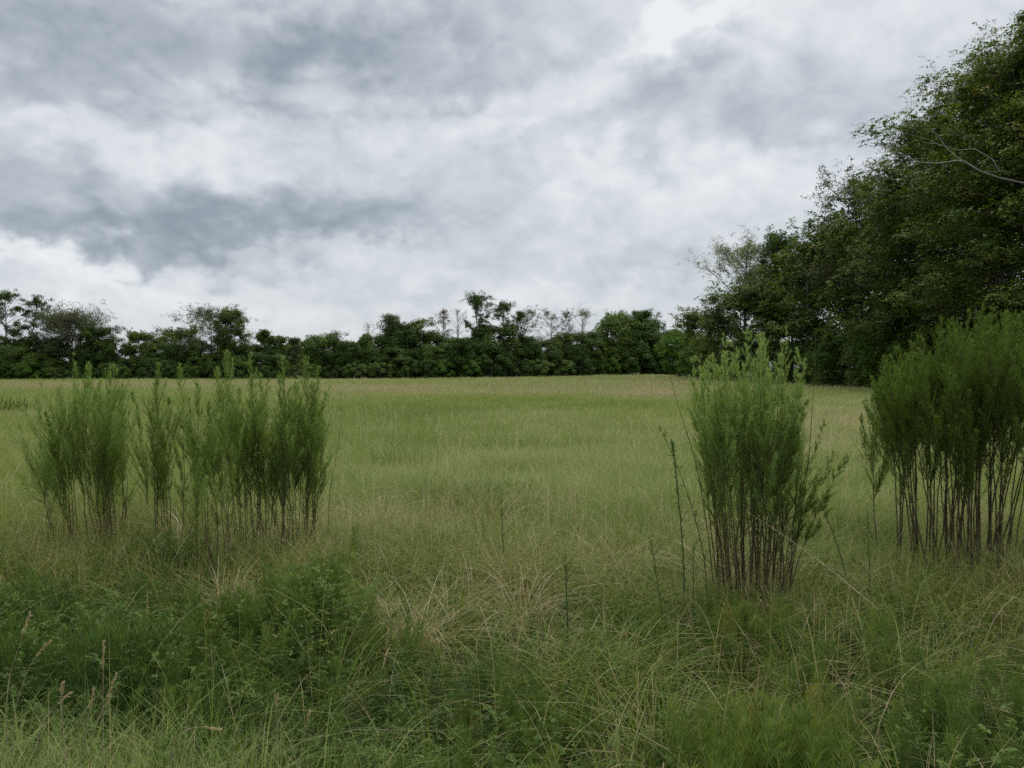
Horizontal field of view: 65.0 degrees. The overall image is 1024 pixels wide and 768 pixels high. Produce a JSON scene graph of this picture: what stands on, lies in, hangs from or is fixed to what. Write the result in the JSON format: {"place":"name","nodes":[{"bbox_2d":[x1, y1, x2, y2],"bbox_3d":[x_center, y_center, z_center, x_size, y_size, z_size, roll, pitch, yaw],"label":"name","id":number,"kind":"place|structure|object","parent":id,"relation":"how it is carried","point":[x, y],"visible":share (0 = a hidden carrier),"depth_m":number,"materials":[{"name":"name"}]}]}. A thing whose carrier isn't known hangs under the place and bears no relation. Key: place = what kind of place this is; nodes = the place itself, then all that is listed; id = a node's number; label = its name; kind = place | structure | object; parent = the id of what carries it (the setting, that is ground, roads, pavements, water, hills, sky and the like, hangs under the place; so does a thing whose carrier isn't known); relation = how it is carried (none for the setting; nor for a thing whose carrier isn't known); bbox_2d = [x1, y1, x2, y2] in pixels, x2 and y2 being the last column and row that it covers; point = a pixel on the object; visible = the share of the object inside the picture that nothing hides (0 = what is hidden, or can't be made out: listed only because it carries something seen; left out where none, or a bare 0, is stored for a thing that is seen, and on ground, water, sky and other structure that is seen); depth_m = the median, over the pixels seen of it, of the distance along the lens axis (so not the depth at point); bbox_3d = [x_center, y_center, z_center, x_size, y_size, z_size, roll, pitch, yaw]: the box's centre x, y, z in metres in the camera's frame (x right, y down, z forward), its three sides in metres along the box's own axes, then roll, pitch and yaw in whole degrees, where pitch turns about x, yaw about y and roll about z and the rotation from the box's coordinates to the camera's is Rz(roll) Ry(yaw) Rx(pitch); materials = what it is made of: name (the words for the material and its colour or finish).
{"place":"outdoors","nodes":[
{"label":"outdoors","id":0,"kind":"place"},
{"bbox_2d":[0,372,1023,767],"bbox_3d":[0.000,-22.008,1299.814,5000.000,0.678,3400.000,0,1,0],"label":"ground","id":1,"kind":"structure","parent":0,"point":[596,688],"depth_m":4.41,"materials":[{"name":"green plant"}]},
{"bbox_2d":[0,289,30,377],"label":"tree","id":2,"kind":"object","parent":1,"relation":"on","point":[8,296],"visible":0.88,"depth_m":129.85,"materials":[{"name":"green plant"}]},
{"bbox_2d":[0,344,38,379],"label":"tree","id":3,"kind":"object","parent":1,"relation":"on","point":[7,352],"visible":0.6,"depth_m":124.84,"materials":[{"name":"green plant"}]},
{"bbox_2d":[11,360,41,378],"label":"bush","id":4,"kind":"object","parent":1,"relation":"on","point":[27,369],"visible":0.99,"depth_m":123.00,"materials":[{"name":"green plant"}]},
{"bbox_2d":[10,294,57,348],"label":"tree","id":5,"kind":"object","parent":1,"relation":"on","point":[30,304],"visible":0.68,"depth_m":129.70,"materials":[{"name":"green plant"}]},
{"bbox_2d":[16,352,52,378],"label":"tree","id":6,"kind":"object","parent":1,"relation":"on","point":[34,357],"visible":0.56,"depth_m":125.89,"materials":[{"name":"green plant"}]},
{"bbox_2d":[2,395,73,552],"bbox_3d":[-4.081,0.823,7.093,0.636,1.475,0.820,0,1,0],"label":"dog fennel","id":7,"kind":"object","parent":1,"relation":"on","point":[45,478],"visible":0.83,"depth_m":7.02,"materials":[{"name":"green plant"}]},
{"bbox_2d":[32,336,70,371],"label":"tree","id":8,"kind":"object","parent":1,"relation":"on","point":[54,356],"visible":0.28,"depth_m":129.50,"materials":[{"name":"green plant"}]},
{"bbox_2d":[42,410,69,539],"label":"dog fennel","id":9,"kind":"object","parent":1,"relation":"on","point":[50,441],"visible":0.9,"depth_m":6.94,"materials":[{"name":"green plant"}]},
{"bbox_2d":[23,375,92,554],"bbox_3d":[-3.956,0.733,7.104,0.504,1.654,0.868,0,1,-14],"label":"dog fennel","id":10,"kind":"object","parent":1,"relation":"on","point":[61,421],"visible":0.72,"depth_m":6.87,"materials":[{"name":"green plant"}]},
{"bbox_2d":[21,298,116,359],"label":"tree","id":11,"kind":"object","parent":1,"relation":"on","point":[62,322],"visible":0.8,"depth_m":128.83,"materials":[{"name":"green plant"}]},
{"bbox_2d":[58,399,89,545],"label":"dog fennel","id":12,"kind":"object","parent":1,"relation":"on","point":[74,459],"visible":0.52,"depth_m":6.86,"materials":[{"name":"green plant"}]},
{"bbox_2d":[61,353,121,552],"bbox_3d":[-3.559,0.642,6.818,0.474,1.845,0.732,0,1,-24],"label":"dog fennel","id":13,"kind":"object","parent":1,"relation":"on","point":[82,431],"visible":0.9,"depth_m":6.71,"materials":[{"name":"green plant"}]},
{"bbox_2d":[71,320,124,378],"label":"tree","id":14,"kind":"object","parent":1,"relation":"on","point":[94,333],"visible":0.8,"depth_m":129.38,"materials":[{"name":"green plant"}]},
{"bbox_2d":[73,388,130,545],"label":"dog fennel","id":15,"kind":"object","parent":1,"relation":"on","point":[114,464],"visible":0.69,"depth_m":6.86,"materials":[{"name":"green plant"}]},
{"bbox_2d":[66,363,144,539],"bbox_3d":[-3.626,0.670,7.234,0.614,1.751,0.616,1,1,29],"label":"dog fennel","id":16,"kind":"object","parent":1,"relation":"on","point":[109,378],"visible":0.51,"depth_m":7.24,"materials":[{"name":"green plant"}]},
{"bbox_2d":[93,381,122,557],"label":"dog fennel","id":17,"kind":"object","parent":1,"relation":"on","point":[112,479],"visible":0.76,"depth_m":6.80,"materials":[{"name":"green plant"}]},
{"bbox_2d":[122,390,150,516],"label":"dog fennel","id":18,"kind":"object","parent":1,"relation":"on","point":[139,424],"visible":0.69,"depth_m":7.86,"materials":[{"name":"green plant"}]},
{"bbox_2d":[115,327,164,378],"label":"tree","id":19,"kind":"object","parent":1,"relation":"on","point":[133,337],"visible":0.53,"depth_m":132.87,"materials":[{"name":"green plant"}]},
{"bbox_2d":[128,362,180,537],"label":"dog fennel","id":20,"kind":"object","parent":1,"relation":"on","point":[156,464],"visible":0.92,"depth_m":6.95,"materials":[{"name":"green plant"}]},
{"bbox_2d":[136,340,175,378],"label":"tree","id":21,"kind":"object","parent":1,"relation":"on","point":[147,351],"visible":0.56,"depth_m":132.16,"materials":[{"name":"green plant"}]},
{"bbox_2d":[153,395,184,536],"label":"dog fennel","id":22,"kind":"object","parent":1,"relation":"on","point":[168,399],"visible":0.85,"depth_m":6.91,"materials":[{"name":"green plant"}]},
{"bbox_2d":[152,325,203,376],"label":"tree","id":23,"kind":"object","parent":1,"relation":"on","point":[174,336],"visible":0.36,"depth_m":136.57,"materials":[{"name":"green plant"}]},
{"bbox_2d":[161,363,201,541],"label":"dog fennel","id":24,"kind":"object","parent":1,"relation":"on","point":[175,449],"visible":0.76,"depth_m":6.88,"materials":[{"name":"green plant"}]},
{"bbox_2d":[177,380,221,591],"bbox_3d":[-2.161,0.782,5.562,0.311,1.639,0.420,0,1,-19],"label":"dog fennel","id":25,"kind":"object","parent":1,"relation":"on","point":[199,461],"visible":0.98,"depth_m":5.61,"materials":[{"name":"green plant"}]},
{"bbox_2d":[160,303,258,355],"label":"tree","id":26,"kind":"object","parent":1,"relation":"on","point":[210,316],"visible":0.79,"depth_m":133.27,"materials":[{"name":"green plant"}]},
{"bbox_2d":[200,399,224,565],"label":"dog fennel","id":27,"kind":"object","parent":1,"relation":"on","point":[214,474],"visible":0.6,"depth_m":6.01,"materials":[{"name":"green plant"}]},
{"bbox_2d":[191,366,245,579],"bbox_3d":[-2.144,0.726,5.941,0.406,1.738,0.514,0,1,0],"label":"dog fennel","id":28,"kind":"object","parent":1,"relation":"on","point":[219,450],"visible":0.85,"depth_m":5.88,"materials":[{"name":"green plant"}]},
{"bbox_2d":[204,350,251,544],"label":"dog fennel","id":29,"kind":"object","parent":1,"relation":"on","point":[228,394],"visible":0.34,"depth_m":6.70,"materials":[{"name":"green plant"}]},
{"bbox_2d":[205,304,254,365],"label":"tree","id":30,"kind":"object","parent":1,"relation":"on","point":[237,329],"visible":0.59,"depth_m":133.53,"materials":[{"name":"green plant"}]},
{"bbox_2d":[227,403,251,554],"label":"dog fennel","id":31,"kind":"object","parent":1,"relation":"on","point":[236,432],"visible":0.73,"depth_m":6.37,"materials":[{"name":"green plant"}]},
{"bbox_2d":[224,386,265,550],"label":"dog fennel","id":32,"kind":"object","parent":1,"relation":"on","point":[241,460],"visible":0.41,"depth_m":6.57,"materials":[{"name":"green plant"}]},
{"bbox_2d":[231,351,268,551],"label":"dog fennel","id":33,"kind":"object","parent":1,"relation":"on","point":[258,434],"visible":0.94,"depth_m":6.50,"materials":[{"name":"green plant"}]},
{"bbox_2d":[247,377,281,548],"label":"dog fennel","id":34,"kind":"object","parent":1,"relation":"on","point":[270,478],"visible":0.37,"depth_m":6.75,"materials":[{"name":"green plant"}]},
{"bbox_2d":[253,329,277,361],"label":"tree","id":35,"kind":"object","parent":1,"relation":"on","point":[261,337],"visible":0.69,"depth_m":135.50,"materials":[{"name":"green plant"}]},
{"bbox_2d":[267,353,291,378],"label":"tree","id":36,"kind":"object","parent":1,"relation":"on","point":[277,358],"visible":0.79,"depth_m":132.10,"materials":[{"name":"green plant"}]},
{"bbox_2d":[265,356,301,552],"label":"dog fennel","id":37,"kind":"object","parent":1,"relation":"on","point":[283,448],"visible":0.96,"depth_m":6.40,"materials":[{"name":"green plant"}]},
{"bbox_2d":[268,379,315,555],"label":"dog fennel","id":38,"kind":"object","parent":1,"relation":"on","point":[299,454],"visible":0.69,"depth_m":6.59,"materials":[{"name":"green plant"}]},
{"bbox_2d":[286,336,305,376],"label":"tree","id":39,"kind":"object","parent":1,"relation":"on","point":[294,350],"visible":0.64,"depth_m":160.27,"materials":[{"name":"green plant"}]},
{"bbox_2d":[290,354,327,548],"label":"dog fennel","id":40,"kind":"object","parent":1,"relation":"on","point":[307,425],"visible":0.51,"depth_m":6.74,"materials":[{"name":"green plant"}]},
{"bbox_2d":[297,389,329,545],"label":"dog fennel","id":41,"kind":"object","parent":1,"relation":"on","point":[318,416],"visible":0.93,"depth_m":6.66,"materials":[{"name":"green plant"}]},
{"bbox_2d":[295,366,335,552],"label":"dog fennel","id":42,"kind":"object","parent":1,"relation":"on","point":[321,469],"visible":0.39,"depth_m":6.78,"materials":[{"name":"green plant"}]},
{"bbox_2d":[295,333,343,378],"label":"tree","id":43,"kind":"object","parent":1,"relation":"on","point":[316,342],"visible":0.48,"depth_m":135.25,"materials":[{"name":"green plant"}]},
{"bbox_2d":[311,349,336,378],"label":"tree","id":44,"kind":"object","parent":1,"relation":"on","point":[320,361],"visible":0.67,"depth_m":133.51,"materials":[{"name":"green plant"}]},
{"bbox_2d":[332,340,363,378],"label":"tree","id":45,"kind":"object","parent":1,"relation":"on","point":[352,354],"visible":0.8,"depth_m":133.99,"materials":[{"name":"green plant"}]},
{"bbox_2d":[356,331,392,378],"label":"tree","id":46,"kind":"object","parent":1,"relation":"on","point":[368,339],"visible":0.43,"depth_m":137.65,"materials":[{"name":"green plant"}]},
{"bbox_2d":[377,345,407,378],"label":"bush","id":47,"kind":"object","parent":1,"relation":"on","point":[384,355],"visible":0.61,"depth_m":136.55,"materials":[{"name":"green plant"}]},
{"bbox_2d":[375,321,422,377],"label":"tree","id":48,"kind":"object","parent":1,"relation":"on","point":[402,337],"visible":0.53,"depth_m":139.55,"materials":[{"name":"green plant"}]},
{"bbox_2d":[390,355,419,377],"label":"bush","id":49,"kind":"object","parent":1,"relation":"on","point":[403,372],"visible":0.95,"depth_m":134.97,"materials":[{"name":"green plant"}]},
{"bbox_2d":[408,327,449,377],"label":"tree","id":50,"kind":"object","parent":1,"relation":"on","point":[435,336],"visible":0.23,"depth_m":142.28,"materials":[{"name":"green plant"}]},
{"bbox_2d":[416,343,454,377],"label":"tree","id":51,"kind":"object","parent":1,"relation":"on","point":[429,352],"visible":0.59,"depth_m":140.04,"materials":[{"name":"green plant"}]},
{"bbox_2d":[442,336,476,376],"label":"tree","id":52,"kind":"object","parent":1,"relation":"on","point":[458,360],"visible":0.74,"depth_m":142.41,"materials":[{"name":"green plant"}]},
{"bbox_2d":[462,290,498,343],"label":"tree","id":53,"kind":"object","parent":1,"relation":"on","point":[476,301],"visible":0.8,"depth_m":149.17,"materials":[{"name":"green plant"}]},
{"bbox_2d":[473,354,514,377],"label":"bush","id":54,"kind":"object","parent":1,"relation":"on","point":[506,361],"visible":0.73,"depth_m":143.64,"materials":[{"name":"green plant"}]},
{"bbox_2d":[468,322,523,377],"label":"tree","id":55,"kind":"object","parent":1,"relation":"on","point":[489,331],"visible":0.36,"depth_m":148.44,"materials":[{"name":"green plant"}]},
{"bbox_2d":[487,299,518,347],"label":"tree","id":56,"kind":"object","parent":1,"relation":"on","point":[502,308],"visible":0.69,"depth_m":151.74,"materials":[{"name":"green plant"}]},
{"bbox_2d":[0,397,1023,767],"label":"weeds","id":57,"kind":"object","parent":1,"relation":"on","point":[794,743],"visible":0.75,"depth_m":3.59,"materials":[{"name":"green plant"}]},
{"bbox_2d":[0,373,1023,767],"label":"meadow grass","id":58,"kind":"structure","parent":1,"relation":"on","point":[460,439],"depth_m":11.70,"materials":[{"name":"green plant"}]},
{"bbox_2d":[510,304,547,356],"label":"tree","id":59,"kind":"object","parent":1,"relation":"on","point":[519,316],"visible":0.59,"depth_m":154.48,"materials":[{"name":"green plant"}]},
{"bbox_2d":[519,341,546,376],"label":"tree","id":60,"kind":"object","parent":1,"relation":"on","point":[528,349],"visible":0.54,"depth_m":151.72,"materials":[{"name":"green plant"}]},
{"bbox_2d":[547,330,595,375],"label":"tree","id":61,"kind":"object","parent":1,"relation":"on","point":[571,337],"visible":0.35,"depth_m":160.07,"materials":[{"name":"green plant"}]},
{"bbox_2d":[580,337,609,375],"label":"tree","id":62,"kind":"object","parent":1,"relation":"on","point":[598,360],"visible":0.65,"depth_m":160.76,"materials":[{"name":"green plant"}]},
{"bbox_2d":[591,311,650,374],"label":"tree","id":63,"kind":"object","parent":1,"relation":"on","point":[611,323],"visible":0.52,"depth_m":165.48,"materials":[{"name":"green plant"}]},
{"bbox_2d":[610,348,655,374],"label":"bush","id":64,"kind":"object","parent":1,"relation":"on","point":[646,360],"visible":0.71,"depth_m":163.05,"materials":[{"name":"green plant"}]},
{"bbox_2d":[623,327,664,374],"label":"tree","id":65,"kind":"object","parent":1,"relation":"on","point":[651,336],"visible":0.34,"depth_m":166.96,"materials":[{"name":"green plant"}]},
{"bbox_2d":[629,317,669,374],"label":"tree","id":66,"kind":"object","parent":1,"relation":"on","point":[646,325],"visible":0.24,"depth_m":169.93,"materials":[{"name":"green plant"}]},
{"bbox_2d":[653,329,715,377],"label":"tree","id":67,"kind":"object","parent":1,"relation":"on","point":[679,340],"visible":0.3,"depth_m":127.33,"materials":[{"name":"green plant"}]},
{"bbox_2d":[668,305,754,366],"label":"tree","id":68,"kind":"object","parent":1,"relation":"on","point":[691,321],"visible":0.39,"depth_m":110.88,"materials":[{"name":"green plant"}]},
{"bbox_2d":[677,225,773,377],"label":"tree","id":69,"kind":"object","parent":1,"relation":"on","point":[742,257],"visible":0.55,"depth_m":103.72,"materials":[{"name":"green plant"}]},
{"bbox_2d":[685,280,793,379],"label":"tree","id":70,"kind":"object","parent":1,"relation":"on","point":[730,302],"visible":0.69,"depth_m":99.48,"materials":[{"name":"green plant"}]},
{"bbox_2d":[724,343,774,379],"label":"bush","id":71,"kind":"object","parent":1,"relation":"on","point":[752,351],"visible":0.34,"depth_m":97.29,"materials":[{"name":"green plant"}]},
{"bbox_2d":[683,326,815,618],"bbox_3d":[1.571,0.599,5.181,0.939,1.986,0.930,0,1,0],"label":"dog fennel","id":72,"kind":"object","parent":1,"relation":"on","point":[756,423],"visible":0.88,"depth_m":5.07,"materials":[{"name":"green plant"}]},
{"bbox_2d":[744,224,804,381],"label":"tree","id":73,"kind":"object","parent":1,"relation":"on","point":[776,241],"visible":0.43,"depth_m":95.18,"materials":[{"name":"green plant"}]},
{"bbox_2d":[729,249,846,377],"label":"tree","id":74,"kind":"object","parent":1,"relation":"on","point":[822,312],"visible":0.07,"depth_m":94.57,"materials":[{"name":"green plant"}]},
{"bbox_2d":[743,247,836,381],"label":"tree","id":75,"kind":"object","parent":1,"relation":"on","point":[771,312],"visible":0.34,"depth_m":91.39,"materials":[{"name":"green plant"}]},
{"bbox_2d":[771,340,839,384],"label":"bush","id":76,"kind":"object","parent":1,"relation":"on","point":[790,346],"visible":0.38,"depth_m":80.59,"materials":[{"name":"green plant"}]},
{"bbox_2d":[779,240,831,382],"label":"tree","id":77,"kind":"object","parent":1,"relation":"on","point":[806,280],"visible":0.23,"depth_m":87.92,"materials":[{"name":"green plant"}]},
{"bbox_2d":[769,398,850,601],"bbox_3d":[1.874,0.827,5.092,0.530,1.504,0.212,0,1,8],"label":"dog fennel","id":78,"kind":"object","parent":1,"relation":"on","point":[811,498],"visible":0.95,"depth_m":5.09,"materials":[{"name":"green plant"}]},
{"bbox_2d":[762,215,876,385],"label":"tree","id":79,"kind":"object","parent":1,"relation":"on","point":[802,250],"visible":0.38,"depth_m":79.67,"materials":[{"name":"green plant"}]},
{"bbox_2d":[798,347,855,386],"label":"bush","id":80,"kind":"object","parent":1,"relation":"on","point":[809,376],"visible":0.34,"depth_m":74.69,"materials":[{"name":"green plant"}]},
{"bbox_2d":[797,163,882,386],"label":"tree","id":81,"kind":"object","parent":1,"relation":"on","point":[816,274],"visible":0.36,"depth_m":71.86,"materials":[{"name":"green plant"}]},
{"bbox_2d":[789,214,891,384],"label":"tree","id":82,"kind":"object","parent":1,"relation":"on","point":[816,301],"visible":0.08,"depth_m":82.61,"materials":[{"name":"green plant"}]},
{"bbox_2d":[809,334,883,387],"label":"bush","id":83,"kind":"object","parent":1,"relation":"on","point":[824,356],"visible":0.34,"depth_m":69.92,"materials":[{"name":"green plant"}]},
{"bbox_2d":[837,328,894,387],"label":"bush","id":84,"kind":"object","parent":1,"relation":"on","point":[851,352],"visible":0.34,"depth_m":65.08,"materials":[{"name":"green plant"}]},
{"bbox_2d":[797,210,948,375],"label":"tree","id":85,"kind":"object","parent":1,"relation":"on","point":[836,294],"visible":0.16,"depth_m":70.61,"materials":[{"name":"green plant"}]},
{"bbox_2d":[801,170,955,340],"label":"tree","id":86,"kind":"object","parent":1,"relation":"on","point":[849,218],"visible":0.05,"depth_m":74.34,"materials":[{"name":"green plant"}]},
{"bbox_2d":[853,319,929,386],"bbox_3d":[29.630,-2.146,61.067,6.452,5.595,6.579,0,1,0],"label":"bush","id":87,"kind":"object","parent":1,"relation":"on","point":[874,363],"visible":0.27,"depth_m":61.76,"materials":[{"name":"green plant"}]},
{"bbox_2d":[825,107,980,324],"bbox_3d":[31.570,-10.190,61.425,12.250,21.626,10.883,0,1,-21],"label":"tree","id":88,"kind":"object","parent":1,"relation":"on","point":[908,139],"visible":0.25,"depth_m":61.62,"materials":[{"name":"green plant"}]},
{"bbox_2d":[878,318,952,380],"bbox_3d":[29.703,-1.922,57.197,6.678,5.287,6.079,1,1,32],"label":"bush","id":89,"kind":"object","parent":1,"relation":"on","point":[899,342],"visible":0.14,"depth_m":56.67,"materials":[{"name":"green plant"}]},
{"bbox_2d":[814,163,1021,365],"bbox_3d":[30.828,-7.396,60.322,14.713,16.954,14.922,0,1,25],"label":"tree","id":90,"kind":"object","parent":1,"relation":"on","point":[879,208],"visible":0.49,"depth_m":59.06,"materials":[{"name":"green plant"}]},
{"bbox_2d":[843,106,1023,365],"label":"tree","id":91,"kind":"object","parent":1,"relation":"on","point":[876,132],"visible":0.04,"depth_m":65.29,"materials":[{"name":"green plant"}]},
{"bbox_2d":[853,302,1023,593],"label":"dog fennel","id":92,"kind":"object","parent":1,"relation":"on","point":[969,392],"visible":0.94,"depth_m":6.06,"materials":[{"name":"green plant"}]},
{"bbox_2d":[861,20,1023,337],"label":"tree","id":93,"kind":"object","parent":1,"relation":"on","point":[996,138],"visible":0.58,"depth_m":46.28,"materials":[{"name":"green plant"}]},
{"bbox_2d":[866,131,1023,363],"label":"tree","id":94,"kind":"object","parent":1,"relation":"on","point":[969,231],"visible":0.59,"depth_m":48.09,"materials":[{"name":"green plant"}]},
{"bbox_2d":[906,321,992,372],"bbox_3d":[29.326,-1.756,52.937,6.586,5.144,6.260,0,1,20],"label":"bush","id":95,"kind":"object","parent":1,"relation":"on","point":[925,336],"visible":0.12,"depth_m":53.43,"materials":[{"name":"green plant"}]},
{"bbox_2d":[879,67,1023,322],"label":"tree","id":96,"kind":"object","parent":1,"relation":"on","point":[928,136],"visible":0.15,"depth_m":56.00,"materials":[{"name":"green plant"}]},
{"bbox_2d":[901,19,1023,342],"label":"tree","id":97,"kind":"object","parent":1,"relation":"on","point":[955,82],"visible":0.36,"depth_m":50.99,"materials":[{"name":"green plant"}]},
{"bbox_2d":[921,80,1023,345],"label":"tree","id":98,"kind":"object","parent":1,"relation":"on","point":[1012,201],"visible":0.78,"depth_m":46.02,"materials":[{"name":"green plant"}]},
{"bbox_2d":[975,10,1023,213],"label":"tree","id":99,"kind":"object","parent":1,"relation":"on","point":[1020,18],"visible":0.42,"depth_m":47.13,"materials":[{"name":"green plant"}]},
{"bbox_2d":[0,0,1023,368],"label":"sky","id":100,"kind":"structure","parent":0,"point":[309,167],"materials":[{"name":"grey"}]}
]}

